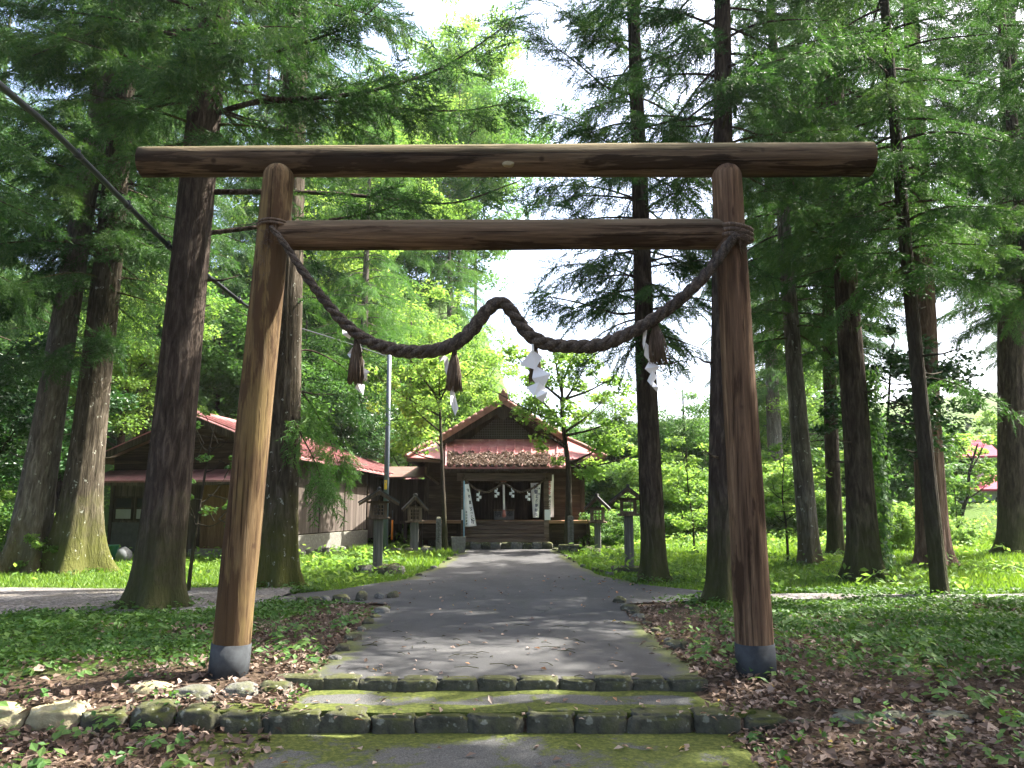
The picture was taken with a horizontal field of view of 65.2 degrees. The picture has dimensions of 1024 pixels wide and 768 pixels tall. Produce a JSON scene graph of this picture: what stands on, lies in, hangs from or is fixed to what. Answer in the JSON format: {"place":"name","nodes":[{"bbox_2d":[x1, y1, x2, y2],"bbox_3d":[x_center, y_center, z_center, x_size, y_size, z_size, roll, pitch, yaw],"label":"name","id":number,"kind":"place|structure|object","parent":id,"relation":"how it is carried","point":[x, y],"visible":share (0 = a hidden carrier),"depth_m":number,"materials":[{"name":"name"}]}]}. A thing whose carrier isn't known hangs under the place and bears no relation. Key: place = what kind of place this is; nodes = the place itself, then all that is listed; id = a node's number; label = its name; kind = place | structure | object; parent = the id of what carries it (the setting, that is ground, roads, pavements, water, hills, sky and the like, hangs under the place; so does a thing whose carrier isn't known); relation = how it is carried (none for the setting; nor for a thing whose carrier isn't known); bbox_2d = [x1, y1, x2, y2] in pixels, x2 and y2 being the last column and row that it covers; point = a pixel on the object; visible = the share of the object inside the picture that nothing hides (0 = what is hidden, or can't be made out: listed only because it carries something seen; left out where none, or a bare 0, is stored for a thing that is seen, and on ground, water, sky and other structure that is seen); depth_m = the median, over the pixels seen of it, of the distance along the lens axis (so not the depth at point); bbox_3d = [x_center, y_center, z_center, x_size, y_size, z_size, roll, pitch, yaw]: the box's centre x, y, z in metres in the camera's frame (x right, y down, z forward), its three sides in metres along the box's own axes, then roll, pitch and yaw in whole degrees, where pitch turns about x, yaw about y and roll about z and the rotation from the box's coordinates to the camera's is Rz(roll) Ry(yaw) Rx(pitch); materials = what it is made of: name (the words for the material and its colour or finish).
{"place":"outdoors","nodes":[
{"label":"outdoors","id":0,"kind":"place"},
{"bbox_2d":[169,732,769,767],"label":"path","id":1,"kind":"structure","parent":0,"point":[415,750],"depth_m":5.60,"materials":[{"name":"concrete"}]},
{"bbox_2d":[190,575,781,767],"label":"fallen leaves","id":2,"kind":"object","parent":1,"relation":"on","point":[490,700],"visible":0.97,"depth_m":6.16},
{"bbox_2d":[277,549,702,681],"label":"road","id":3,"kind":"structure","parent":0,"point":[519,569],"depth_m":9.96,"materials":[{"name":"asphalt"}]},
{"bbox_2d":[0,277,1023,767],"bbox_3d":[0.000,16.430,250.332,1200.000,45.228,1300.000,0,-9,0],"label":"ground","id":4,"kind":"structure","parent":0,"point":[808,711],"depth_m":6.95,"materials":[{"name":"soil"}]},
{"bbox_2d":[0,701,29,730],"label":"border stone","id":5,"kind":"object","parent":4,"relation":"on","point":[9,713],"visible":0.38,"depth_m":6.08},
{"bbox_2d":[0,0,52,385],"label":"cedar tree","id":6,"kind":"object","parent":4,"relation":"on","point":[20,288],"visible":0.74,"depth_m":15.46,"materials":[{"name":"green plant"}]},
{"bbox_2d":[0,0,73,254],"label":"cedar tree","id":7,"kind":"object","parent":4,"relation":"on","point":[15,201],"visible":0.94,"depth_m":11.52,"materials":[{"name":"green plant"}]},
{"bbox_2d":[0,0,87,448],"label":"cedar tree","id":8,"kind":"object","parent":4,"relation":"on","point":[32,324],"visible":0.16,"depth_m":21.36,"materials":[{"name":"green plant"}]},
{"bbox_2d":[25,700,90,732],"bbox_3d":[-3.506,2.587,6.180,0.465,0.263,0.322,0,-9,0],"label":"border stone","id":9,"kind":"object","parent":4,"relation":"on","point":[42,716],"visible":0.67,"depth_m":6.07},
{"bbox_2d":[0,306,140,491],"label":"broadleaf tree","id":10,"kind":"object","parent":4,"relation":"on","point":[17,399],"visible":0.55,"depth_m":19.07,"materials":[{"name":"green plant"}]},
{"bbox_2d":[0,103,151,512],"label":"cedar tree","id":11,"kind":"object","parent":4,"relation":"on","point":[61,475],"visible":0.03,"depth_m":31.49,"materials":[{"name":"green plant"}]},
{"bbox_2d":[80,705,132,731],"bbox_3d":[-3.116,2.626,6.180,0.386,0.260,0.319,0,-9,0],"label":"border stone","id":12,"kind":"object","parent":4,"relation":"on","point":[87,717],"visible":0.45,"depth_m":6.05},
{"bbox_2d":[13,262,230,448],"bbox_3d":[-12.432,0.470,26.049,6.584,10.541,5.778,-8,-11,41],"label":"broadleaf tree","id":13,"kind":"object","parent":4,"relation":"on","point":[127,385],"visible":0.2,"depth_m":25.77,"materials":[{"name":"green plant"}]},
{"bbox_2d":[0,0,249,575],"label":"cedar tree","id":14,"kind":"object","parent":4,"relation":"on","point":[34,509],"visible":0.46,"depth_m":17.70,"materials":[{"name":"green plant"}]},
{"bbox_2d":[0,3,252,438],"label":"cedar tree","id":15,"kind":"object","parent":4,"relation":"on","point":[209,322],"visible":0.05,"depth_m":29.39,"materials":[{"name":"green plant"}]},
{"bbox_2d":[0,0,254,575],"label":"cedar tree","id":16,"kind":"object","parent":4,"relation":"on","point":[77,535],"visible":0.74,"depth_m":17.76,"materials":[{"name":"green plant"}]},
{"bbox_2d":[0,587,297,614],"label":"gravel lane","id":17,"kind":"structure","parent":4,"relation":"on","point":[17,598],"depth_m":12.50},
{"bbox_2d":[129,698,181,731],"bbox_3d":[-2.747,2.591,6.192,0.370,0.265,0.318,0,-9,0],"label":"border stone","id":18,"kind":"object","parent":4,"relation":"on","point":[147,711],"visible":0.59,"depth_m":6.08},
{"bbox_2d":[174,701,223,733],"bbox_3d":[-2.393,2.604,6.186,0.413,0.248,0.297,0,-9,0],"label":"border stone","id":19,"kind":"object","parent":4,"relation":"on","point":[202,715],"visible":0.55,"depth_m":6.07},
{"bbox_2d":[187,407,231,590],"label":"sapling","id":20,"kind":"object","parent":4,"relation":"on","point":[208,457],"visible":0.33,"depth_m":13.77,"materials":[{"name":"green plant"}]},
{"bbox_2d":[69,272,372,428],"bbox_3d":[-11.188,1.085,31.249,10.032,10.903,10.578,-4,-9,26],"label":"broadleaf tree","id":21,"kind":"object","parent":4,"relation":"on","point":[229,397],"visible":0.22,"depth_m":29.44,"materials":[{"name":"green plant"}]},
{"bbox_2d":[219,709,263,733],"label":"kerb stone","id":22,"kind":"object","parent":4,"relation":"on","point":[234,721],"visible":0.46,"depth_m":6.05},
{"bbox_2d":[104,410,418,557],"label":"long building","id":23,"kind":"structure","parent":4,"relation":"on","point":[125,478],"depth_m":22.38,"materials":[{"name":"wood"}]},
{"bbox_2d":[199,485,228,548],"bbox_3d":[-7.956,3.527,21.776,1.120,1.900,0.032,-2,-9,13],"label":"door","id":24,"kind":"structure","parent":23,"relation":"in","point":[212,536],"depth_m":21.79,"materials":[{"name":"brown wood"}]},
{"bbox_2d":[0,0,544,612],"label":"cedar tree","id":25,"kind":"object","parent":4,"relation":"on","point":[202,58],"visible":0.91,"depth_m":12.25,"materials":[{"name":"green plant"}]},
{"bbox_2d":[204,14,357,406],"bbox_3d":[-10.488,-5.444,35.174,8.525,24.386,8.343,0,-9,0],"label":"cedar tree","id":26,"kind":"object","parent":4,"relation":"on","point":[252,233],"visible":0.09,"depth_m":34.60,"materials":[{"name":"green plant"}]},
{"bbox_2d":[262,707,320,733],"bbox_3d":[-1.669,2.619,6.144,0.459,0.237,0.241,0,-9,1],"label":"kerb stone","id":27,"kind":"object","parent":4,"relation":"on","point":[308,722],"visible":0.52,"depth_m":6.05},
{"bbox_2d":[196,0,423,587],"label":"cedar tree","id":28,"kind":"object","parent":4,"relation":"on","point":[279,563],"visible":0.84,"depth_m":15.07,"materials":[{"name":"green plant"}]},
{"bbox_2d":[208,317,416,462],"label":"broadleaf tree","id":29,"kind":"object","parent":4,"relation":"on","point":[321,377],"visible":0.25,"depth_m":30.52,"materials":[{"name":"green plant"}]},
{"bbox_2d":[209,177,451,402],"bbox_3d":[-9.537,-2.628,38.904,11.288,16.644,9.905,-3,-9,18],"label":"broadleaf tree","id":30,"kind":"object","parent":4,"relation":"on","point":[353,267],"visible":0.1,"depth_m":37.74,"materials":[{"name":"green plant"}]},
{"bbox_2d":[318,705,370,733],"bbox_3d":[-1.268,2.619,6.148,0.394,0.256,0.234,0,-9,0],"label":"kerb stone","id":31,"kind":"object","parent":4,"relation":"on","point":[344,721],"visible":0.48,"depth_m":6.05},
{"bbox_2d":[301,374,403,460],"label":"broadleaf tree","id":32,"kind":"object","parent":4,"relation":"on","point":[340,418],"visible":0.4,"depth_m":29.81,"materials":[{"name":"green plant"}]},
{"bbox_2d":[302,67,427,455],"bbox_3d":[-6.363,-3.652,33.658,6.509,20.864,5.866,6,-11,-37],"label":"broadleaf tree","id":33,"kind":"object","parent":4,"relation":"on","point":[366,288],"visible":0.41,"depth_m":33.74,"materials":[{"name":"green plant"}]},
{"bbox_2d":[264,38,481,216],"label":"broadleaf tree","id":34,"kind":"object","parent":4,"relation":"on","point":[420,58],"visible":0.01,"depth_m":55.92,"materials":[{"name":"green plant"}]},
{"bbox_2d":[308,86,442,414],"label":"cedar tree","id":35,"kind":"object","parent":4,"relation":"on","point":[404,253],"visible":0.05,"depth_m":43.33,"materials":[{"name":"green plant"}]},
{"bbox_2d":[358,487,399,568],"bbox_3d":[-2.922,3.266,17.467,0.888,2.006,0.777,1,-9,-10],"label":"wooden lantern","id":36,"kind":"object","parent":4,"relation":"on","point":[378,541],"visible":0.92,"depth_m":17.34,"materials":[{"name":"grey wood"}]},
{"bbox_2d":[382,355,391,554],"bbox_3d":[-3.509,1.899,22.415,0.156,6.095,0.298,0,-9,0],"label":"utility pole","id":37,"kind":"object","parent":4,"relation":"on","point":[386,466],"visible":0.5,"depth_m":22.43,"materials":[{"name":"grey metal"}]},
{"bbox_2d":[0,80,385,355],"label":"cable","id":38,"kind":"object","parent":37,"relation":"attached to","point":[50,128],"visible":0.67,"depth_m":10.60,"materials":[{"name":"black rubber"}]},
{"bbox_2d":[313,84,470,466],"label":"broadleaf tree","id":39,"kind":"object","parent":4,"relation":"on","point":[434,186],"visible":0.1,"depth_m":44.77,"materials":[{"name":"green plant"}]},
{"bbox_2d":[371,713,418,733],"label":"kerb stone","id":40,"kind":"object","parent":4,"relation":"on","point":[403,723],"visible":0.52,"depth_m":6.04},
{"bbox_2d":[374,467,423,543],"bbox_3d":[-4.378,4.276,27.975,3.189,2.810,2.400,0,-9,0],"label":"covered corridor","id":41,"kind":"object","parent":4,"relation":"on","point":[402,491],"visible":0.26,"depth_m":27.33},
{"bbox_2d":[396,675,438,691],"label":"kerb stone","id":42,"kind":"object","parent":4,"relation":"on","point":[416,683],"visible":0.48,"depth_m":6.81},
{"bbox_2d":[315,283,522,466],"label":"broadleaf tree","id":43,"kind":"object","parent":4,"relation":"on","point":[399,422],"visible":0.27,"depth_m":36.07,"materials":[{"name":"green plant"}]},
{"bbox_2d":[320,177,529,427],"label":"broadleaf tree","id":44,"kind":"object","parent":4,"relation":"on","point":[485,254],"visible":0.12,"depth_m":52.42,"materials":[{"name":"green plant"}]},
{"bbox_2d":[362,332,488,549],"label":"broadleaf tree","id":45,"kind":"object","parent":4,"relation":"on","point":[411,412],"visible":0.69,"depth_m":24.06,"materials":[{"name":"green plant"}]},
{"bbox_2d":[414,713,468,733],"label":"kerb stone","id":46,"kind":"object","parent":4,"relation":"on","point":[447,723],"visible":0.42,"depth_m":6.05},
{"bbox_2d":[399,177,506,421],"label":"cedar tree","id":47,"kind":"object","parent":4,"relation":"on","point":[449,265],"visible":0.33,"depth_m":48.20,"materials":[{"name":"green plant"}]},
{"bbox_2d":[359,62,559,423],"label":"broadleaf tree","id":48,"kind":"object","parent":4,"relation":"on","point":[495,182],"visible":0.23,"depth_m":49.95,"materials":[{"name":"green plant"}]},
{"bbox_2d":[392,0,529,423],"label":"broadleaf tree","id":49,"kind":"object","parent":4,"relation":"on","point":[469,28],"visible":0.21,"depth_m":60.77,"materials":[{"name":"green plant"}]},
{"bbox_2d":[378,314,550,434],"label":"broadleaf tree","id":50,"kind":"object","parent":4,"relation":"on","point":[468,405],"visible":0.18,"depth_m":39.28,"materials":[{"name":"green plant"}]},
{"bbox_2d":[219,689,755,717],"bbox_3d":[-0.199,2.626,6.515,4.142,0.142,0.795,0,-9,0],"label":"step","id":51,"kind":"object","parent":4,"relation":"on","point":[516,702],"visible":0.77,"depth_m":6.42,"materials":[{"name":"concrete"}]},
{"bbox_2d":[390,42,584,402],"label":"broadleaf tree","id":52,"kind":"object","parent":4,"relation":"on","point":[536,140],"visible":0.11,"depth_m":57.23,"materials":[{"name":"green plant"}]},
{"bbox_2d":[467,712,524,733],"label":"kerb stone","id":53,"kind":"object","parent":4,"relation":"on","point":[492,723],"visible":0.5,"depth_m":6.05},
{"bbox_2d":[477,675,517,690],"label":"kerb stone","id":54,"kind":"object","parent":4,"relation":"on","point":[497,682],"visible":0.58,"depth_m":6.82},
{"bbox_2d":[404,389,606,548],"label":"shrine hall","id":55,"kind":"structure","parent":4,"relation":"on","point":[496,429],"depth_m":25.87,"materials":[{"name":"wood"}]},
{"bbox_2d":[447,450,563,467],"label":"roof leaf litter","id":56,"kind":"object","parent":55,"relation":"on","point":[519,459],"visible":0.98,"depth_m":24.81,"materials":[{"name":"brown plant"}]},
{"bbox_2d":[469,482,542,519],"bbox_3d":[-0.209,3.529,26.894,2.565,2.033,0.040,0,-9,0],"label":"door panel","id":57,"kind":"structure","parent":55,"relation":"in","point":[486,504],"depth_m":26.81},
{"bbox_2d":[135,142,877,679],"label":"torii gate","id":58,"kind":"structure","parent":4,"relation":"on","point":[727,168],"depth_m":7.55,"materials":[{"name":"brown wood"}]},
{"bbox_2d":[256,217,755,358],"bbox_3d":[-0.067,-0.881,7.536,4.762,1.356,0.506,0,-9,0],"label":"straw rope","id":59,"kind":"object","parent":58,"relation":"hanging from","point":[737,233],"visible":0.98,"depth_m":7.33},
{"bbox_2d":[520,344,549,401],"bbox_3d":[0.211,-0.101,7.272,0.275,0.537,0.074,0,-9,0],"label":"zigzag paper","id":60,"kind":"object","parent":59,"relation":"hanging from","point":[540,376],"visible":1,"depth_m":7.26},
{"bbox_2d":[647,323,670,365],"bbox_3d":[1.350,-0.392,7.372,0.214,0.444,0.161,0,-9,0],"label":"straw tassel","id":61,"kind":"object","parent":59,"relation":"hanging from","point":[657,352],"visible":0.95,"depth_m":7.33,"materials":[{"name":"plant"}]},
{"bbox_2d":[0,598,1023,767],"bbox_3d":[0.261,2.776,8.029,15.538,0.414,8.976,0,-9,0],"label":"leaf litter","id":62,"kind":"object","parent":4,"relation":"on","point":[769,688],"visible":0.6,"depth_m":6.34,"materials":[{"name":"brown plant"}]},
{"bbox_2d":[0,607,1023,767],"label":"weeds","id":63,"kind":"object","parent":4,"relation":"on","point":[184,761],"visible":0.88,"depth_m":6.95,"materials":[{"name":"green plant"}]},
{"bbox_2d":[0,582,1023,767],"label":"ground cover","id":64,"kind":"object","parent":4,"relation":"on","point":[981,619],"visible":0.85,"depth_m":9.28,"materials":[{"name":"green plant"}]},
{"bbox_2d":[0,509,1023,593],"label":"grass","id":65,"kind":"structure","parent":4,"relation":"on","point":[1014,580],"depth_m":17.70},
{"bbox_2d":[0,549,1023,615],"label":"weeds","id":66,"kind":"object","parent":4,"relation":"on","point":[677,577],"visible":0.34,"depth_m":14.21,"materials":[{"name":"green plant"}]},
{"bbox_2d":[9,466,1023,589],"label":"undergrowth","id":67,"kind":"object","parent":4,"relation":"on","point":[702,542],"visible":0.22,"depth_m":17.71,"materials":[{"name":"green plant"}]},
{"bbox_2d":[517,674,558,689],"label":"kerb stone","id":68,"kind":"object","parent":4,"relation":"on","point":[532,682],"visible":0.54,"depth_m":6.82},
{"bbox_2d":[526,706,574,733],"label":"kerb stone","id":69,"kind":"object","parent":4,"relation":"on","point":[548,722],"visible":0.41,"depth_m":6.05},
{"bbox_2d":[471,343,637,543],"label":"broadleaf tree","id":70,"kind":"object","parent":4,"relation":"on","point":[607,441],"visible":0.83,"depth_m":23.73,"materials":[{"name":"green plant"}]},
{"bbox_2d":[560,378,637,467],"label":"broadleaf tree","id":71,"kind":"object","parent":4,"relation":"on","point":[598,415],"visible":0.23,"depth_m":45.84,"materials":[{"name":"green plant"}]},
{"bbox_2d":[574,709,627,733],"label":"kerb stone","id":72,"kind":"object","parent":4,"relation":"on","point":[612,722],"visible":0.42,"depth_m":6.04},
{"bbox_2d":[577,509,639,545],"bbox_3d":[3.223,4.694,25.635,2.208,1.419,2.425,-4,-9,25],"label":"shrub","id":73,"kind":"object","parent":4,"relation":"on","point":[615,522],"visible":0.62,"depth_m":25.31,"materials":[{"name":"green plant"}]},
{"bbox_2d":[585,457,638,514],"bbox_3d":[4.750,5.162,37.310,5.018,3.597,4.661,-8,-12,44],"label":"shrub","id":74,"kind":"object","parent":4,"relation":"on","point":[624,472],"visible":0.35,"depth_m":36.20,"materials":[{"name":"green plant"}]},
{"bbox_2d":[594,675,633,690],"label":"kerb stone","id":75,"kind":"object","parent":4,"relation":"on","point":[614,682],"visible":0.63,"depth_m":6.82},
{"bbox_2d":[611,565,638,572],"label":"plinth","id":76,"kind":"structure","parent":4,"relation":"on","point":[630,569],"depth_m":17.42,"materials":[{"name":"stone"}]},
{"bbox_2d":[609,484,639,566],"bbox_3d":[2.599,3.276,17.811,0.851,2.061,0.745,-1,-9,8],"label":"wooden lantern","id":77,"kind":"object","parent":76,"relation":"on","point":[628,534],"visible":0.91,"depth_m":17.68,"materials":[{"name":"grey wood"}]},
{"bbox_2d":[499,0,785,583],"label":"cedar tree","id":78,"kind":"object","parent":4,"relation":"on","point":[653,552],"visible":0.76,"depth_m":16.40,"materials":[{"name":"green plant"}]},
{"bbox_2d":[607,388,709,465],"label":"broadleaf tree","id":79,"kind":"object","parent":4,"relation":"on","point":[694,425],"visible":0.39,"depth_m":42.67,"materials":[{"name":"green plant"}]},
{"bbox_2d":[627,707,693,733],"bbox_3d":[1.119,2.622,6.142,0.565,0.236,0.234,0,-9,-2],"label":"kerb stone","id":80,"kind":"object","parent":4,"relation":"on","point":[657,720],"visible":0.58,"depth_m":6.05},
{"bbox_2d":[618,461,708,536],"bbox_3d":[7.024,4.960,32.678,5.011,3.592,4.655,-6,-10,35],"label":"shrub","id":81,"kind":"object","parent":4,"relation":"on","point":[697,490],"visible":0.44,"depth_m":31.96,"materials":[{"name":"green plant"}]},
{"bbox_2d":[661,436,708,550],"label":"sapling","id":82,"kind":"object","parent":4,"relation":"on","point":[682,524],"visible":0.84,"depth_m":22.94,"materials":[{"name":"green plant"}]},
{"bbox_2d":[666,674,707,691],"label":"kerb stone","id":83,"kind":"object","parent":4,"relation":"on","point":[687,683],"visible":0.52,"depth_m":6.82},
{"bbox_2d":[690,706,740,733],"bbox_3d":[1.553,2.616,6.140,0.368,0.248,0.240,0,-9,0],"label":"kerb stone","id":84,"kind":"object","parent":4,"relation":"on","point":[709,724],"visible":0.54,"depth_m":6.04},
{"bbox_2d":[558,0,906,605],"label":"cedar tree","id":85,"kind":"object","parent":4,"relation":"on","point":[726,85],"visible":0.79,"depth_m":12.82,"materials":[{"name":"green plant"}]},
{"bbox_2d":[706,453,825,533],"bbox_3d":[10.370,4.885,33.907,5.208,3.770,3.747,1,-9,-6],"label":"shrub","id":86,"kind":"object","parent":4,"relation":"on","point":[766,468],"visible":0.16,"depth_m":32.80,"materials":[{"name":"green plant"}]},
{"bbox_2d":[744,707,787,731],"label":"border stone","id":87,"kind":"object","parent":4,"relation":"on","point":[762,717],"visible":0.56,"depth_m":6.07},
{"bbox_2d":[700,342,842,468],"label":"broadleaf tree","id":88,"kind":"object","parent":4,"relation":"on","point":[785,414],"visible":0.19,"depth_m":38.78,"materials":[{"name":"green plant"}]},
{"bbox_2d":[711,111,839,463],"bbox_3d":[12.921,-4.194,39.148,6.266,22.403,6.975,1,-9,0],"label":"cedar tree","id":89,"kind":"object","parent":4,"relation":"on","point":[773,422],"visible":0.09,"depth_m":37.92,"materials":[{"name":"green plant"}]},
{"bbox_2d":[761,443,831,559],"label":"sapling","id":90,"kind":"object","parent":4,"relation":"on","point":[786,507],"visible":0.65,"depth_m":20.16,"materials":[{"name":"green plant"}]},
{"bbox_2d":[684,0,918,565],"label":"cedar tree","id":91,"kind":"object","parent":4,"relation":"on","point":[808,538],"visible":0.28,"depth_m":19.52,"materials":[{"name":"green plant"}]},
{"bbox_2d":[764,460,845,533],"bbox_3d":[11.377,5.051,34.187,4.925,3.531,4.575,0,-9,-1],"label":"shrub","id":92,"kind":"object","parent":4,"relation":"on","point":[788,468],"visible":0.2,"depth_m":32.93,"materials":[{"name":"green plant"}]},
{"bbox_2d":[745,2,942,555],"bbox_3d":[9.188,-5.030,22.977,5.993,20.404,6.509,2,-9,0],"label":"cedar tree","id":93,"kind":"object","parent":4,"relation":"on","point":[835,540],"visible":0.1,"depth_m":22.03,"materials":[{"name":"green plant"}]},
{"bbox_2d":[709,0,999,584],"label":"cedar tree","id":94,"kind":"object","parent":4,"relation":"on","point":[864,546],"visible":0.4,"depth_m":16.04,"materials":[{"name":"green plant"}]},
{"bbox_2d":[786,413,979,515],"bbox_3d":[17.225,4.213,37.192,8.392,5.391,9.216,7,-11,-38],"label":"shrub","id":95,"kind":"object","parent":4,"relation":"on","point":[903,494],"visible":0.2,"depth_m":35.39,"materials":[{"name":"green plant"}]},
{"bbox_2d":[750,0,1023,594],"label":"cedar tree","id":96,"kind":"object","parent":4,"relation":"on","point":[949,215],"visible":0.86,"depth_m":13.59,"materials":[{"name":"green plant"}]},
{"bbox_2d":[879,497,914,548],"bbox_3d":[11.723,4.294,24.049,1.770,1.780,2.460,-2,-9,11],"label":"shrub","id":97,"kind":"object","parent":4,"relation":"on","point":[906,519],"visible":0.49,"depth_m":23.60,"materials":[{"name":"green plant"}]},
{"bbox_2d":[808,312,993,561],"bbox_3d":[8.897,1.271,17.602,4.558,6.085,2.246,5,-10,-28],"label":"evergreen tree","id":98,"kind":"object","parent":4,"relation":"on","point":[902,438],"visible":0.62,"depth_m":17.77,"materials":[{"name":"green plant"}]},
{"bbox_2d":[803,0,1023,567],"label":"cedar tree","id":99,"kind":"object","parent":4,"relation":"on","point":[928,318],"visible":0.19,"depth_m":19.18,"materials":[{"name":"green plant"}]},
{"bbox_2d":[892,0,1023,554],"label":"cedar tree","id":100,"kind":"object","parent":4,"relation":"on","point":[1010,460],"visible":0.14,"depth_m":22.18,"materials":[{"name":"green plant"}]},
{"bbox_2d":[945,432,996,529],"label":"broadleaf tree","id":101,"kind":"object","parent":4,"relation":"on","point":[964,488],"visible":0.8,"depth_m":32.30,"materials":[{"name":"green plant"}]},
{"bbox_2d":[924,0,1023,352],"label":"cedar tree","id":102,"kind":"object","parent":4,"relation":"on","point":[1012,123],"visible":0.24,"depth_m":20.58,"materials":[{"name":"green plant"}]},
{"bbox_2d":[950,0,1023,190],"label":"cedar tree","id":103,"kind":"object","parent":4,"relation":"on","point":[1009,85],"visible":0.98,"depth_m":11.04,"materials":[{"name":"green plant"}]},
{"bbox_2d":[0,0,1023,429],"label":"sky","id":104,"kind":"structure","parent":0,"point":[522,267],"materials":[{"name":"white"}]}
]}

